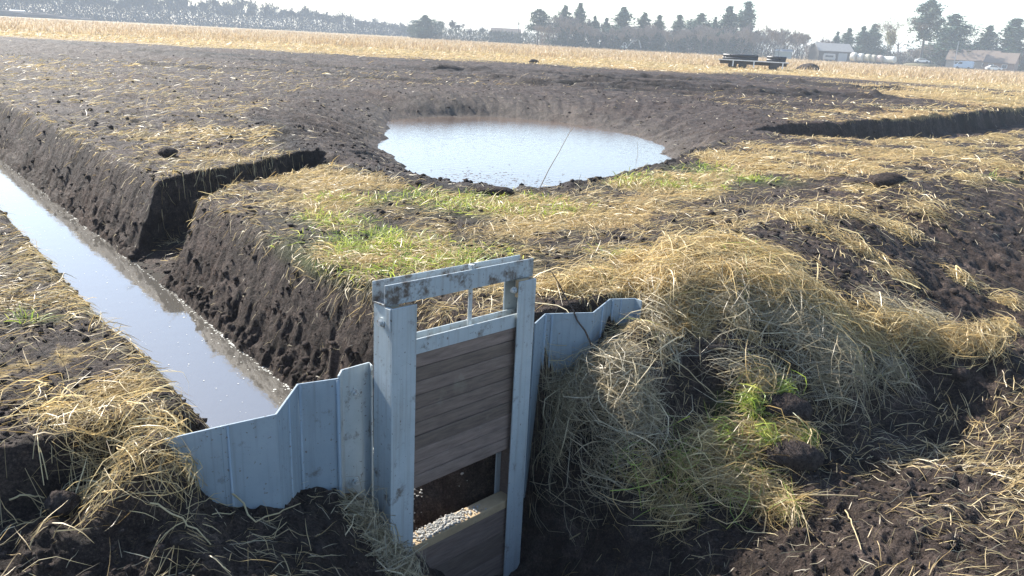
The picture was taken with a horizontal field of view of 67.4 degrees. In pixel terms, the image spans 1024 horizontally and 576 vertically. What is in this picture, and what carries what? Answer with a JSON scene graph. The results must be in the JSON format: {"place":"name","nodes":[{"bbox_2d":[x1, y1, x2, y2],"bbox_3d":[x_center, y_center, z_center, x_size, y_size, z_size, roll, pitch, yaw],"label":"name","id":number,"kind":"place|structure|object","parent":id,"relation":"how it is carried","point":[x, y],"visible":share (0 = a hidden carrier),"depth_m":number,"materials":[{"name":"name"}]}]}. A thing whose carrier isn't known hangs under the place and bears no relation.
{"place":"outdoors","nodes":[
{"label":"outdoors","id":0,"kind":"place"},
{"bbox_2d":[0,160,291,427],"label":"ditch water","id":1,"kind":"structure","parent":0,"point":[197,354],"depth_m":6.83,"materials":[{"name":"grey liquid"}]},
{"bbox_2d":[0,132,351,385],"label":"slumped clods","id":2,"kind":"object","parent":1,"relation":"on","point":[306,343],"visible":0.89,"depth_m":6.76,"materials":[{"name":"soil"}]},
{"bbox_2d":[12,169,373,452],"bbox_3d":[-7.209,-1.508,11.574,0.208,0.003,19.448,-12,24,-40],"label":"foam line","id":3,"kind":"object","parent":1,"relation":"on","point":[209,324],"visible":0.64,"depth_m":6.43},
{"bbox_2d":[0,16,1023,575],"bbox_3d":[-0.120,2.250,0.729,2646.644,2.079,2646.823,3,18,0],"label":"ground","id":4,"kind":"structure","parent":0,"point":[434,500],"depth_m":6.98,"materials":[{"name":"soil"}]},
{"bbox_2d":[0,10,26,16],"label":"spoil heap","id":5,"kind":"object","parent":4,"relation":"on","point":[10,13],"visible":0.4,"depth_m":317.62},
{"bbox_2d":[23,12,59,18],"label":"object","id":6,"kind":"object","parent":4,"relation":"on","point":[38,15],"visible":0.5,"depth_m":322.65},
{"bbox_2d":[44,490,80,516],"bbox_3d":[-1.834,0.880,3.136,0.136,0.129,0.115,3,18,0],"label":"peat clod","id":7,"kind":"object","parent":4,"relation":"on","point":[55,500],"visible":0.91,"depth_m":3.10,"materials":[{"name":"soil"}]},
{"bbox_2d":[52,16,82,19],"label":"spoil heap","id":8,"kind":"object","parent":4,"relation":"on","point":[68,17],"visible":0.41,"depth_m":327.73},
{"bbox_2d":[0,363,206,532],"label":"straw apron","id":9,"kind":"object","parent":4,"relation":"on","point":[119,455],"visible":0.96,"depth_m":3.30,"materials":[{"name":"plant"}]},
{"bbox_2d":[151,0,170,20],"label":"bare tree","id":10,"kind":"object","parent":4,"relation":"on","point":[160,2],"visible":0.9,"depth_m":364.34,"materials":[{"name":"grey plant"}]},
{"bbox_2d":[157,147,177,156],"bbox_3d":[-4.463,-1.757,9.948,0.236,0.141,0.228,3,18,0],"label":"peat clod","id":11,"kind":"object","parent":4,"relation":"on","point":[166,151],"visible":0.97,"depth_m":9.88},
{"bbox_2d":[150,502,210,544],"bbox_3d":[-1.352,0.963,3.135,0.241,0.183,0.018,4,18,2],"label":"stalk","id":12,"kind":"object","parent":4,"relation":"on","point":[161,506],"visible":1,"depth_m":3.12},
{"bbox_2d":[0,0,412,36],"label":"tree line","id":13,"kind":"object","parent":4,"relation":"on","point":[136,15],"visible":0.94,"depth_m":370.93,"materials":[{"name":"plant"}]},
{"bbox_2d":[0,94,467,401],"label":"straw fringe","id":14,"kind":"object","parent":4,"relation":"on","point":[236,212],"visible":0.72,"depth_m":6.01,"materials":[{"name":"plant"}]},
{"bbox_2d":[231,0,244,13],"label":"bare tree","id":15,"kind":"object","parent":4,"relation":"on","point":[240,5],"visible":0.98,"depth_m":376.74,"materials":[{"name":"grey plant"}]},
{"bbox_2d":[230,493,300,522],"bbox_3d":[-1.147,1.010,3.584,0.370,0.231,0.232,-7,20,-28],"label":"root","id":16,"kind":"object","parent":4,"relation":"on","point":[241,501],"visible":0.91,"depth_m":3.52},
{"bbox_2d":[164,362,372,508],"bbox_3d":[-1.157,1.252,3.882,0.194,1.512,1.220,16,22,34],"label":"sheet piling","id":17,"kind":"object","parent":4,"relation":"on","point":[315,434],"visible":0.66,"depth_m":3.86,"materials":[{"name":"grey paint"}]},
{"bbox_2d":[329,476,427,575],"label":"straw scraps","id":18,"kind":"object","parent":4,"relation":"on","point":[376,529],"visible":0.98,"depth_m":3.98,"materials":[{"name":"plant"}]},
{"bbox_2d":[401,15,446,38],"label":"tree","id":19,"kind":"object","parent":4,"relation":"on","point":[424,26],"visible":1,"depth_m":294.11,"materials":[{"name":"green plant"}]},
{"bbox_2d":[372,255,535,575],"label":"sluice gate","id":20,"kind":"structure","parent":4,"relation":"on","point":[450,398],"depth_m":4.42,"materials":[{"name":"metal"}]},
{"bbox_2d":[413,504,486,543],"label":"granules","id":21,"kind":"object","parent":20,"relation":"on","point":[438,525],"visible":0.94,"depth_m":4.58,"materials":[{"name":"gravel"}]},
{"bbox_2d":[408,25,550,44],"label":"hedge scrub","id":22,"kind":"object","parent":4,"relation":"on","point":[477,35],"visible":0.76,"depth_m":307.26,"materials":[{"name":"plant"}]},
{"bbox_2d":[476,186,514,194],"bbox_3d":[-0.188,-1.105,8.746,0.450,0.116,0.241,3,18,0],"label":"peat clod","id":23,"kind":"object","parent":4,"relation":"on","point":[495,189],"visible":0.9,"depth_m":8.66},
{"bbox_2d":[2,159,997,422],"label":"green grass","id":24,"kind":"structure","parent":4,"relation":"on","point":[406,237],"depth_m":6.68,"materials":[{"name":"plant"}]},
{"bbox_2d":[491,27,520,42],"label":"house","id":25,"kind":"structure","parent":4,"relation":"on","point":[505,29],"depth_m":325.54,"materials":[{"name":"grey tile"}]},
{"bbox_2d":[24,420,989,575],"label":"broken clods","id":26,"kind":"object","parent":4,"relation":"on","point":[317,549],"visible":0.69,"depth_m":3.52,"materials":[{"name":"soil"}]},
{"bbox_2d":[0,236,1023,575],"bbox_3d":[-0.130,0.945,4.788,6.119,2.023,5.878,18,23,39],"label":"straw litter","id":27,"kind":"object","parent":4,"relation":"on","point":[140,390],"visible":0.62,"depth_m":4.21,"materials":[{"name":"plant"}]},
{"bbox_2d":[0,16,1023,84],"bbox_3d":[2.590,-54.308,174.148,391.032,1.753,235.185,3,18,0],"label":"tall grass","id":28,"kind":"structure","parent":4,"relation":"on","point":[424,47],"depth_m":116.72,"materials":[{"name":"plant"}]},
{"bbox_2d":[0,55,1023,208],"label":"litter","id":29,"kind":"object","parent":4,"relation":"on","point":[790,149],"visible":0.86,"depth_m":15.07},
{"bbox_2d":[0,51,1023,410],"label":"peat rubble","id":30,"kind":"object","parent":4,"relation":"on","point":[642,239],"visible":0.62,"depth_m":8.54,"materials":[{"name":"soil"}]},
{"bbox_2d":[0,30,1023,120],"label":"straw sward","id":31,"kind":"structure","parent":4,"relation":"on","point":[525,58],"depth_m":64.65,"materials":[{"name":"plant"}]},
{"bbox_2d":[0,125,1023,500],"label":"straw stubble","id":32,"kind":"object","parent":4,"relation":"on","point":[582,219],"visible":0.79,"depth_m":7.61,"materials":[{"name":"plant"}]},
{"bbox_2d":[0,238,1023,575],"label":"peat crumbs","id":33,"kind":"object","parent":4,"relation":"on","point":[176,542],"visible":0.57,"depth_m":4.21,"materials":[{"name":"soil"}]},
{"bbox_2d":[1,52,1023,504],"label":"straw shreds","id":34,"kind":"object","parent":4,"relation":"on","point":[573,238],"visible":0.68,"depth_m":8.55,"materials":[{"name":"plant"}]},
{"bbox_2d":[525,8,553,44],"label":"pine tree","id":35,"kind":"object","parent":4,"relation":"on","point":[539,18],"visible":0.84,"depth_m":268.76,"materials":[{"name":"green plant"}]},
{"bbox_2d":[532,25,549,44],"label":"bare tree","id":36,"kind":"object","parent":4,"relation":"on","point":[539,27],"visible":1,"depth_m":261.05,"materials":[{"name":"grey plant"}]},
{"bbox_2d":[546,23,562,41],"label":"bare tree","id":37,"kind":"object","parent":4,"relation":"on","point":[558,28],"visible":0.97,"depth_m":263.57,"materials":[{"name":"grey plant"}]},
{"bbox_2d":[553,15,567,45],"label":"bare tree","id":38,"kind":"object","parent":4,"relation":"on","point":[559,19],"visible":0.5,"depth_m":267.30,"materials":[{"name":"grey plant"}]},
{"bbox_2d":[544,5,579,46],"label":"conifer tree","id":39,"kind":"object","parent":4,"relation":"on","point":[564,12],"visible":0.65,"depth_m":270.47,"materials":[{"name":"green plant"}]},
{"bbox_2d":[559,17,582,46],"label":"bare tree","id":40,"kind":"object","parent":4,"relation":"on","point":[568,24],"visible":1,"depth_m":259.79,"materials":[{"name":"grey plant"}]},
{"bbox_2d":[555,2,602,47],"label":"conifer tree","id":41,"kind":"object","parent":4,"relation":"on","point":[580,11],"visible":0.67,"depth_m":269.42,"materials":[{"name":"green plant"}]},
{"bbox_2d":[524,298,641,497],"bbox_3d":[0.458,0.902,5.410,0.951,1.600,0.154,-11,23,-37],"label":"sheet piling","id":42,"kind":"object","parent":4,"relation":"on","point":[556,328],"visible":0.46,"depth_m":5.13,"materials":[{"name":"metal"}]},
{"bbox_2d":[586,15,602,48],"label":"conifer tree","id":43,"kind":"object","parent":4,"relation":"on","point":[591,41],"visible":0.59,"depth_m":273.27,"materials":[{"name":"green plant"}]},
{"bbox_2d":[599,17,612,48],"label":"conifer tree","id":44,"kind":"object","parent":4,"relation":"on","point":[605,23],"visible":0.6,"depth_m":274.18,"materials":[{"name":"green plant"}]},
{"bbox_2d":[529,302,692,575],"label":"straw pile","id":45,"kind":"object","parent":4,"relation":"on","point":[608,357],"visible":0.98,"depth_m":4.87,"materials":[{"name":"plant"}]},
{"bbox_2d":[551,272,597,357],"bbox_3d":[0.417,0.182,5.077,0.385,0.534,0.022,11,20,24],"label":"twig","id":46,"kind":"object","parent":45,"relation":"on","point":[582,327],"visible":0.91,"depth_m":5.07,"materials":[{"name":"brown plant"}]},
{"bbox_2d":[595,6,649,50],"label":"conifer tree","id":47,"kind":"object","parent":4,"relation":"on","point":[623,17],"visible":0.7,"depth_m":269.47,"materials":[{"name":"green plant"}]},
{"bbox_2d":[625,25,642,49],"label":"bare tree","id":48,"kind":"object","parent":4,"relation":"on","point":[630,32],"visible":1,"depth_m":261.44,"materials":[{"name":"grey plant"}]},
{"bbox_2d":[622,12,660,50],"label":"conifer tree","id":49,"kind":"object","parent":4,"relation":"on","point":[643,21],"visible":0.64,"depth_m":268.74,"materials":[{"name":"green plant"}]},
{"bbox_2d":[642,23,656,50],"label":"bare tree","id":50,"kind":"object","parent":4,"relation":"on","point":[653,29],"visible":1,"depth_m":261.47,"materials":[{"name":"grey plant"}]},
{"bbox_2d":[643,15,671,51],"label":"conifer tree","id":51,"kind":"object","parent":4,"relation":"on","point":[659,40],"visible":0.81,"depth_m":267.53,"materials":[{"name":"green plant"}]},
{"bbox_2d":[659,26,672,48],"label":"bare tree","id":52,"kind":"object","parent":4,"relation":"on","point":[666,34],"visible":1,"depth_m":257.44,"materials":[{"name":"grey plant"}]},
{"bbox_2d":[662,14,691,52],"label":"conifer tree","id":53,"kind":"object","parent":4,"relation":"on","point":[679,24],"visible":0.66,"depth_m":266.73,"materials":[{"name":"green plant"}]},
{"bbox_2d":[640,344,716,397],"bbox_3d":[1.106,0.552,5.093,0.543,0.334,0.021,6,18,8],"label":"stalk","id":54,"kind":"object","parent":4,"relation":"on","point":[681,365],"visible":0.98,"depth_m":5.08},
{"bbox_2d":[680,28,693,50],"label":"bare tree","id":55,"kind":"object","parent":4,"relation":"on","point":[684,32],"visible":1,"depth_m":258.47,"materials":[{"name":"plant"}]},
{"bbox_2d":[682,12,720,52],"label":"conifer tree","id":56,"kind":"object","parent":4,"relation":"on","point":[700,18],"visible":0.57,"depth_m":268.23,"materials":[{"name":"green plant"}]},
{"bbox_2d":[694,24,715,53],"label":"bare tree","id":57,"kind":"object","parent":4,"relation":"on","point":[698,28],"visible":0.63,"depth_m":261.10,"materials":[{"name":"grey plant"}]},
{"bbox_2d":[582,339,829,549],"bbox_3d":[1.408,1.049,4.692,1.546,1.009,1.165,-10,22,-34],"label":"straw tangle","id":58,"kind":"object","parent":4,"relation":"on","point":[761,487],"visible":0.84,"depth_m":4.71,"materials":[{"name":"plant"}]},
{"bbox_2d":[695,27,719,53],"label":"bare tree","id":59,"kind":"object","parent":4,"relation":"on","point":[702,33],"visible":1,"depth_m":255.00,"materials":[{"name":"grey plant"}]},
{"bbox_2d":[703,16,723,54],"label":"conifer tree","id":60,"kind":"object","parent":4,"relation":"on","point":[710,48],"visible":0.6,"depth_m":264.75,"materials":[{"name":"green plant"}]},
{"bbox_2d":[533,224,911,406],"bbox_3d":[1.565,0.085,6.064,3.097,1.102,1.750,3,18,0],"label":"straw heap","id":61,"kind":"object","parent":4,"relation":"on","point":[645,258],"visible":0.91,"depth_m":5.71,"materials":[{"name":"plant"}]},
{"bbox_2d":[700,6,745,54],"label":"conifer tree","id":62,"kind":"object","parent":4,"relation":"on","point":[730,18],"visible":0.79,"depth_m":261.46,"materials":[{"name":"green plant"}]},
{"bbox_2d":[719,30,733,53],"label":"bare tree","id":63,"kind":"object","parent":4,"relation":"on","point":[727,36],"visible":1,"depth_m":252.91,"materials":[{"name":"grey plant"}]},
{"bbox_2d":[539,22,942,66],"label":"bramble scrub","id":64,"kind":"object","parent":4,"relation":"on","point":[904,57],"visible":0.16,"depth_m":265.19,"materials":[{"name":"plant"}]},
{"bbox_2d":[735,27,753,53],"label":"bare tree","id":65,"kind":"object","parent":4,"relation":"on","point":[744,33],"visible":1,"depth_m":252.61,"materials":[{"name":"grey plant"}]},
{"bbox_2d":[707,345,784,351],"bbox_3d":[1.622,0.419,5.288,0.584,0.064,0.036,-1,18,-11],"label":"branch","id":66,"kind":"object","parent":4,"relation":"on","point":[736,346],"visible":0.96,"depth_m":5.26,"materials":[{"name":"brown plant"}]},
{"bbox_2d":[733,1,766,56],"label":"conifer tree","id":67,"kind":"object","parent":4,"relation":"on","point":[747,16],"visible":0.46,"depth_m":264.66,"materials":[{"name":"green plant"}]},
{"bbox_2d":[740,22,760,54],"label":"bare tree","id":68,"kind":"object","parent":4,"relation":"on","point":[750,27],"visible":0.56,"depth_m":256.93,"materials":[{"name":"grey plant"}]},
{"bbox_2d":[718,59,788,69],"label":"trailer","id":69,"kind":"object","parent":4,"relation":"on","point":[745,63],"visible":0.93,"depth_m":78.33,"materials":[{"name":"white paint"}]},
{"bbox_2d":[723,53,758,60],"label":"pipe bundle","id":70,"kind":"object","parent":69,"relation":"on","point":[752,57],"visible":0.97,"depth_m":78.60,"materials":[{"name":"black plastic"}]},
{"bbox_2d":[766,55,786,61],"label":"pipe bundle","id":71,"kind":"object","parent":69,"relation":"on","point":[772,58],"visible":0.94,"depth_m":77.72,"materials":[{"name":"black plastic"}]},
{"bbox_2d":[697,369,820,455],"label":"turf grass","id":72,"kind":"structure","parent":4,"relation":"on","point":[785,388],"depth_m":4.96,"materials":[{"name":"plant"}]},
{"bbox_2d":[682,494,857,506],"bbox_3d":[1.496,1.302,4.636,1.095,0.259,0.014,5,18,7],"label":"stalk","id":73,"kind":"object","parent":4,"relation":"on","point":[773,494],"visible":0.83,"depth_m":4.60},
{"bbox_2d":[760,24,782,56],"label":"bare tree","id":74,"kind":"object","parent":4,"relation":"on","point":[774,34],"visible":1,"depth_m":247.97,"materials":[{"name":"grey plant"}]},
{"bbox_2d":[767,28,786,55],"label":"bare tree","id":75,"kind":"object","parent":4,"relation":"on","point":[783,30],"visible":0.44,"depth_m":257.16,"materials":[{"name":"grey plant"}]},
{"bbox_2d":[773,49,792,58],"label":"shed","id":76,"kind":"structure","parent":4,"relation":"on","point":[785,53],"depth_m":257.67,"materials":[{"name":"grey paint"}]},
{"bbox_2d":[775,32,790,55],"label":"bare tree","id":77,"kind":"object","parent":4,"relation":"on","point":[779,38],"visible":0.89,"depth_m":252.18,"materials":[{"name":"grey plant"}]},
{"bbox_2d":[758,392,812,426],"bbox_3d":[1.810,0.810,5.104,0.366,0.236,0.279,3,18,0],"label":"turf clod","id":78,"kind":"object","parent":4,"relation":"on","point":[790,404],"visible":0.78,"depth_m":5.00,"materials":[{"name":"soil"}]},
{"bbox_2d":[612,261,966,443],"bbox_3d":[2.183,0.366,5.586,3.127,1.031,1.417,-1,18,-12],"label":"straw drape","id":79,"kind":"object","parent":4,"relation":"on","point":[847,349],"visible":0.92,"depth_m":5.39,"materials":[{"name":"plant"}]},
{"bbox_2d":[784,29,796,48],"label":"bare tree","id":80,"kind":"object","parent":4,"relation":"on","point":[787,34],"visible":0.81,"depth_m":257.81,"materials":[{"name":"grey plant"}]},
{"bbox_2d":[760,439,824,471],"bbox_3d":[1.748,1.051,4.799,0.390,0.194,0.227,3,18,0],"label":"turf clod","id":81,"kind":"object","parent":4,"relation":"on","point":[803,456],"visible":0.9,"depth_m":4.74,"materials":[{"name":"soil"}]},
{"bbox_2d":[791,29,809,57],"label":"bare tree","id":82,"kind":"object","parent":4,"relation":"on","point":[800,38],"visible":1,"depth_m":246.01,"materials":[{"name":"grey plant"}]},
{"bbox_2d":[796,63,819,69],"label":"peat heap","id":83,"kind":"object","parent":4,"relation":"on","point":[812,65],"visible":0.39,"depth_m":89.50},
{"bbox_2d":[823,53,835,60],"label":"caravan","id":84,"kind":"object","parent":4,"relation":"on","point":[829,57],"visible":0.88,"depth_m":248.45,"materials":[{"name":"grey paint"}]},
{"bbox_2d":[808,42,853,61],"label":"barn","id":85,"kind":"structure","parent":4,"relation":"on","point":[841,52],"depth_m":256.47,"materials":[{"name":"grey paint"}]},
{"bbox_2d":[837,53,846,61],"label":"door","id":86,"kind":"structure","parent":85,"relation":"in","point":[842,56],"depth_m":256.17,"materials":[{"name":"grey paint"}]},
{"bbox_2d":[831,31,842,43],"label":"conifer tree","id":87,"kind":"object","parent":4,"relation":"on","point":[837,37],"visible":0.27,"depth_m":264.77,"materials":[{"name":"green plant"}]},
{"bbox_2d":[840,28,855,48],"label":"conifer tree","id":88,"kind":"object","parent":4,"relation":"on","point":[847,37],"visible":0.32,"depth_m":264.56,"materials":[{"name":"green plant"}]},
{"bbox_2d":[843,178,867,186],"bbox_3d":[4.795,-1.441,10.549,0.465,0.111,0.336,11,20,24],"label":"peat clod","id":89,"kind":"object","parent":4,"relation":"on","point":[855,180],"visible":0.52,"depth_m":10.48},
{"bbox_2d":[851,26,872,62],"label":"conifer tree","id":90,"kind":"object","parent":4,"relation":"on","point":[860,40],"visible":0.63,"depth_m":260.90,"materials":[{"name":"green plant"}]},
{"bbox_2d":[854,23,900,55],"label":"conifer tree","id":91,"kind":"object","parent":4,"relation":"on","point":[874,37],"visible":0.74,"depth_m":260.77,"materials":[{"name":"green plant"}]},
{"bbox_2d":[745,156,1023,311],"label":"straw ridge","id":92,"kind":"structure","parent":4,"relation":"on","point":[892,225],"depth_m":7.77,"materials":[{"name":"plant"}]},
{"bbox_2d":[867,172,908,189],"bbox_3d":[5.088,-1.426,10.380,0.538,0.282,0.380,3,18,0],"label":"peat clod","id":93,"kind":"object","parent":4,"relation":"on","point":[887,179],"visible":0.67,"depth_m":10.26,"materials":[{"name":"soil"}]},
{"bbox_2d":[883,56,896,64],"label":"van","id":94,"kind":"object","parent":4,"relation":"on","point":[891,60],"visible":0.98,"depth_m":241.15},
{"bbox_2d":[884,30,897,55],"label":"willow tree","id":95,"kind":"object","parent":4,"relation":"on","point":[890,40],"visible":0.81,"depth_m":254.15,"materials":[{"name":"green plant"}]},
{"bbox_2d":[875,17,927,63],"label":"oak tree","id":96,"kind":"object","parent":4,"relation":"on","point":[890,27],"visible":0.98,"depth_m":244.72,"materials":[{"name":"green plant"}]},
{"bbox_2d":[903,63,938,66],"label":"grass bank","id":97,"kind":"structure","parent":4,"relation":"on","point":[922,64],"depth_m":242.91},
{"bbox_2d":[904,0,950,62],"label":"pine tree","id":98,"kind":"object","parent":4,"relation":"on","point":[931,10],"visible":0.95,"depth_m":239.86,"materials":[{"name":"green plant"}]},
{"bbox_2d":[923,43,934,59],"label":"bare tree","id":99,"kind":"object","parent":4,"relation":"on","point":[929,47],"visible":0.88,"depth_m":252.05,"materials":[{"name":"grey plant"}]},
{"bbox_2d":[852,297,1023,391],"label":"straw bundle","id":100,"kind":"object","parent":4,"relation":"on","point":[985,336],"visible":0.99,"depth_m":5.85,"materials":[{"name":"plant"}]},
{"bbox_2d":[897,13,999,66],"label":"conifer tree","id":101,"kind":"object","parent":4,"relation":"on","point":[952,34],"visible":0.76,"depth_m":249.26,"materials":[{"name":"green plant"}]},
{"bbox_2d":[950,367,971,381],"bbox_3d":[3.334,0.641,5.705,0.136,0.115,0.115,3,18,0],"label":"peat clod","id":102,"kind":"object","parent":4,"relation":"on","point":[960,374],"visible":1,"depth_m":5.67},
{"bbox_2d":[954,61,973,68],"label":"parked van","id":103,"kind":"object","parent":4,"relation":"on","point":[966,64],"visible":0.88,"depth_m":229.75,"materials":[{"name":"white paint"}]},
{"bbox_2d":[945,49,1000,69],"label":"house","id":104,"kind":"structure","parent":4,"relation":"on","point":[976,57],"depth_m":241.13,"materials":[{"name":"grey tile"}]},
{"bbox_2d":[973,25,1001,49],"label":"conifer tree","id":105,"kind":"object","parent":4,"relation":"on","point":[988,36],"visible":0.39,"depth_m":248.30,"materials":[{"name":"green plant"}]},
{"bbox_2d":[982,52,1019,71],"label":"house","id":106,"kind":"structure","parent":4,"relation":"on","point":[1008,61],"depth_m":231.98,"materials":[{"name":"brick"}]},
{"bbox_2d":[986,18,1023,71],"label":"conifer tree","id":107,"kind":"object","parent":4,"relation":"on","point":[1011,42],"visible":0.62,"depth_m":242.45,"materials":[{"name":"green plant"}]},
{"bbox_2d":[0,25,1023,99],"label":"golden grass","id":108,"kind":"structure","parent":0,"point":[82,35],"depth_m":69.42,"materials":[{"name":"plant"}]},
{"bbox_2d":[2,0,1023,61],"label":"sky","id":109,"kind":"structure","parent":0,"point":[819,19],"materials":[{"name":"white"}]},
{"bbox_2d":[378,116,671,188],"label":"pond water","id":110,"kind":"structure","parent":0,"point":[517,151],"depth_m":16.45,"materials":[{"name":"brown liquid"}]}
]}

